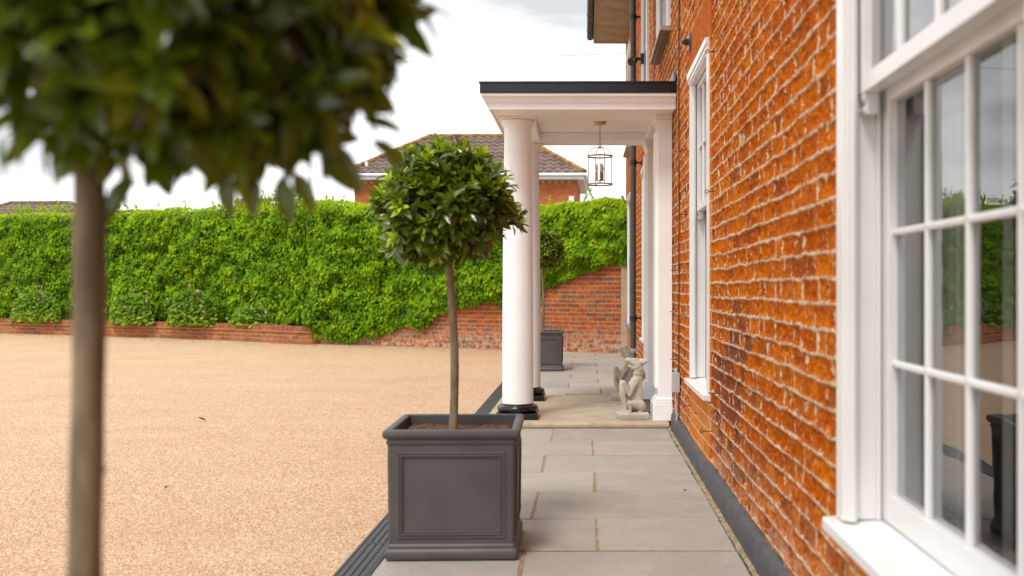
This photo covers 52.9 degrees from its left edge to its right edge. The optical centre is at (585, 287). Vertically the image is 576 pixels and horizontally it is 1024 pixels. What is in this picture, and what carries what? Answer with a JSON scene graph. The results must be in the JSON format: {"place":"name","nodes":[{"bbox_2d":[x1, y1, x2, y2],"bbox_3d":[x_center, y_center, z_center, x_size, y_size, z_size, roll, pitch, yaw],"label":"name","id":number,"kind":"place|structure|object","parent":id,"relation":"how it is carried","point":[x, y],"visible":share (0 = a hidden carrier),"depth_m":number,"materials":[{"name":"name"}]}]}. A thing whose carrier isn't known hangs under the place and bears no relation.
{"place":"outdoors","nodes":[
{"label":"outdoors","id":0,"kind":"place"},
{"bbox_2d":[0,0,452,575],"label":"bay tree","id":1,"kind":"object","parent":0,"point":[228,100],"visible":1,"depth_m":1.08,"materials":[{"name":"green plant"}]},
{"bbox_2d":[0,333,593,575],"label":"driveway","id":2,"kind":"structure","parent":0,"point":[274,463],"depth_m":7.17,"materials":[{"name":"beige gravel"}]},
{"bbox_2d":[0,318,319,343],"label":"raised bed wall","id":3,"kind":"structure","parent":2,"relation":"on","point":[293,334],"depth_m":21.84,"materials":[{"name":"brick"}]},
{"label":"bed soil","id":4,"kind":"structure","parent":3,"relation":"in","visible":0},
{"bbox_2d":[8,285,60,323],"bbox_3d":[-12.892,0.409,24.017,1.816,0.912,0.494,0,0,28],"label":"geranium plant","id":5,"kind":"object","parent":4,"relation":"on","point":[35,306],"visible":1,"depth_m":23.84,"materials":[{"name":"green plant"}]},
{"bbox_2d":[109,289,154,326],"bbox_3d":[-10.002,0.457,22.600,1.408,0.852,0.526,0,0,25],"label":"geranium plant","id":6,"kind":"object","parent":4,"relation":"on","point":[132,309],"visible":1,"depth_m":22.42,"materials":[{"name":"green plant"}]},
{"bbox_2d":[165,284,216,328],"bbox_3d":[-8.364,0.404,21.773,1.452,0.938,0.494,0,0,30],"label":"geranium plant","id":7,"kind":"object","parent":4,"relation":"on","point":[190,307],"visible":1,"depth_m":21.61,"materials":[{"name":"green plant"}]},
{"bbox_2d":[226,302,276,328],"bbox_3d":[-6.821,0.591,21.001,1.273,0.568,0.507,0,0,23],"label":"geranium plant","id":8,"kind":"object","parent":4,"relation":"on","point":[247,315],"visible":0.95,"depth_m":20.85,"materials":[{"name":"green plant"}]},
{"bbox_2d":[319,262,626,352],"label":"garden wall","id":9,"kind":"structure","parent":2,"relation":"on","point":[586,312],"depth_m":17.48,"materials":[{"name":"brick"}]},
{"bbox_2d":[0,188,626,344],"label":"ivy hedge","id":10,"kind":"object","parent":9,"relation":"attached to","point":[329,270],"visible":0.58,"depth_m":20.54,"materials":[{"name":"green plant"}]},
{"bbox_2d":[0,0,625,211],"label":"sky","id":11,"kind":"structure","parent":0,"point":[442,97],"materials":[{"name":"white"}]},
{"bbox_2d":[371,353,752,575],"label":"patio","id":12,"kind":"structure","parent":0,"point":[653,511],"depth_m":5.07,"materials":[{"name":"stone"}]},
{"bbox_2d":[382,414,523,559],"bbox_3d":[-0.545,0.836,4.378,0.551,0.524,0.551,0,0,-1],"label":"square planter","id":13,"kind":"object","parent":12,"relation":"on","point":[454,494],"visible":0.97,"depth_m":4.12,"materials":[{"name":"metal"}]},
{"bbox_2d":[366,130,529,428],"bbox_3d":[-0.581,-0.018,4.389,0.691,1.298,0.674,0,0,0],"label":"bay tree","id":14,"kind":"object","parent":13,"relation":"on","point":[436,205],"visible":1,"depth_m":4.23,"materials":[{"name":"green plant"}]},
{"bbox_2d":[540,330,563,370],"bbox_3d":[-0.560,0.836,13.620,0.551,0.524,0.551,0,0,0],"label":"square planter","id":15,"kind":"object","parent":12,"relation":"on","point":[551,350],"visible":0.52,"depth_m":13.37,"materials":[{"name":"metal"}]},
{"bbox_2d":[540,227,564,330],"bbox_3d":[-0.582,-0.089,13.618,0.656,1.441,0.652,0,0,0],"label":"bay tree","id":16,"kind":"object","parent":15,"relation":"on","point":[552,246],"visible":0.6,"depth_m":13.50,"materials":[{"name":"green plant"}]},
{"bbox_2d":[517,354,601,575],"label":"patio pointing","id":17,"kind":"object","parent":12,"relation":"in","point":[532,516],"visible":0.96,"depth_m":5.19,"materials":[{"name":"grey concrete"}]},
{"bbox_2d":[667,421,758,575],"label":"mortar edge","id":18,"kind":"object","parent":12,"relation":"on","point":[738,546],"visible":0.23,"depth_m":4.96,"materials":[{"name":"beige concrete"}]},
{"label":"ground","id":19,"kind":"structure","parent":0,"visible":0},
{"bbox_2d":[0,200,72,216],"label":"bungalow","id":20,"kind":"object","parent":19,"relation":"on","point":[13,204],"visible":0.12,"depth_m":45.88,"materials":[{"name":"brown brick"}]},
{"bbox_2d":[236,133,589,205],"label":"brick house","id":21,"kind":"structure","parent":19,"relation":"on","point":[561,178],"depth_m":35.08,"materials":[{"name":"brown brick"}]},
{"bbox_2d":[333,383,501,575],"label":"drain channel","id":22,"kind":"object","parent":19,"relation":"on","point":[366,557],"visible":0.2,"depth_m":4.29,"materials":[{"name":"plastic"}]},
{"bbox_2d":[586,0,1023,575],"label":"brick house","id":23,"kind":"structure","parent":19,"relation":"on","point":[846,286],"depth_m":3.15,"materials":[{"name":"orange brick"}]},
{"bbox_2d":[479,71,675,428],"bbox_3d":[-0.057,-0.260,8.857,1.490,2.760,2.286,0,0,0],"label":"porch","id":24,"kind":"object","parent":23,"relation":"attached to","point":[531,118],"visible":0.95,"depth_m":8.17,"materials":[{"name":"stone"}]},
{"bbox_2d":[587,121,612,185],"bbox_3d":[0.126,-1.151,8.750,0.220,0.558,0.220,0,0,0],"label":"hanging lantern","id":25,"kind":"object","parent":24,"relation":"hanging from","point":[600,124],"visible":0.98,"depth_m":8.72,"materials":[{"name":"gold metal"}]},
{"bbox_2d":[611,347,636,400],"bbox_3d":[0.368,0.809,9.581,0.251,0.491,0.194,0,0,4],"label":"dog statue","id":26,"kind":"object","parent":24,"relation":"on","point":[625,373],"visible":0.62,"depth_m":9.54,"materials":[{"name":"stone"}]},
{"bbox_2d":[616,358,649,419],"bbox_3d":[0.380,0.809,8.201,0.251,0.491,0.194,0,0,-8],"label":"dog statue","id":27,"kind":"object","parent":24,"relation":"on","point":[632,401],"visible":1,"depth_m":8.15,"materials":[{"name":"stone"}]},
{"bbox_2d":[643,399,649,413],"bbox_3d":[0.570,1.043,8.970,0.240,0.020,0.960,0,0,0],"label":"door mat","id":28,"kind":"object","parent":24,"relation":"on","point":[647,403],"depth_m":9.06,"materials":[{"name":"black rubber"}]},
{"bbox_2d":[623,40,629,157],"bbox_3d":[0.715,-2.869,15.799,0.220,1.587,1.258,0,0,0],"label":"window","id":29,"kind":"structure","parent":23,"relation":"in","point":[626,154],"depth_m":16.01,"materials":[{"name":"white paint"}]},
{"bbox_2d":[625,192,629,329],"bbox_3d":[0.737,-0.389,15.799,0.190,2.047,1.258,0,0,0],"label":"window","id":30,"kind":"structure","parent":23,"relation":"in","point":[627,325],"depth_m":16.32,"materials":[{"name":"white paint"}]},
{"bbox_2d":[639,165,643,343],"bbox_3d":[0.737,-0.373,11.649,0.190,2.017,1.158,0,0,0],"label":"window","id":31,"kind":"structure","parent":23,"relation":"in","point":[641,339],"depth_m":12.12,"materials":[{"name":"white paint"}]},
{"bbox_2d":[641,0,649,80],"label":"window","id":32,"kind":"structure","parent":23,"relation":"in","point":[645,24],"depth_m":12.12,"materials":[{"name":"white paint"}]},
{"bbox_2d":[650,0,671,64],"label":"window","id":33,"kind":"structure","parent":23,"relation":"in","point":[664,9],"depth_m":9.07,"materials":[{"name":"white paint"}]},
{"bbox_2d":[684,37,710,401],"bbox_3d":[0.743,-0.376,6.169,0.190,2.012,1.078,0,0,0],"label":"window","id":34,"kind":"structure","parent":23,"relation":"in","point":[698,74],"depth_m":6.60,"materials":[{"name":"white paint"}]},
{"bbox_2d":[822,0,1023,575],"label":"window","id":35,"kind":"structure","parent":23,"relation":"in","point":[930,93],"depth_m":2.55,"materials":[{"name":"white paint"}]}
]}

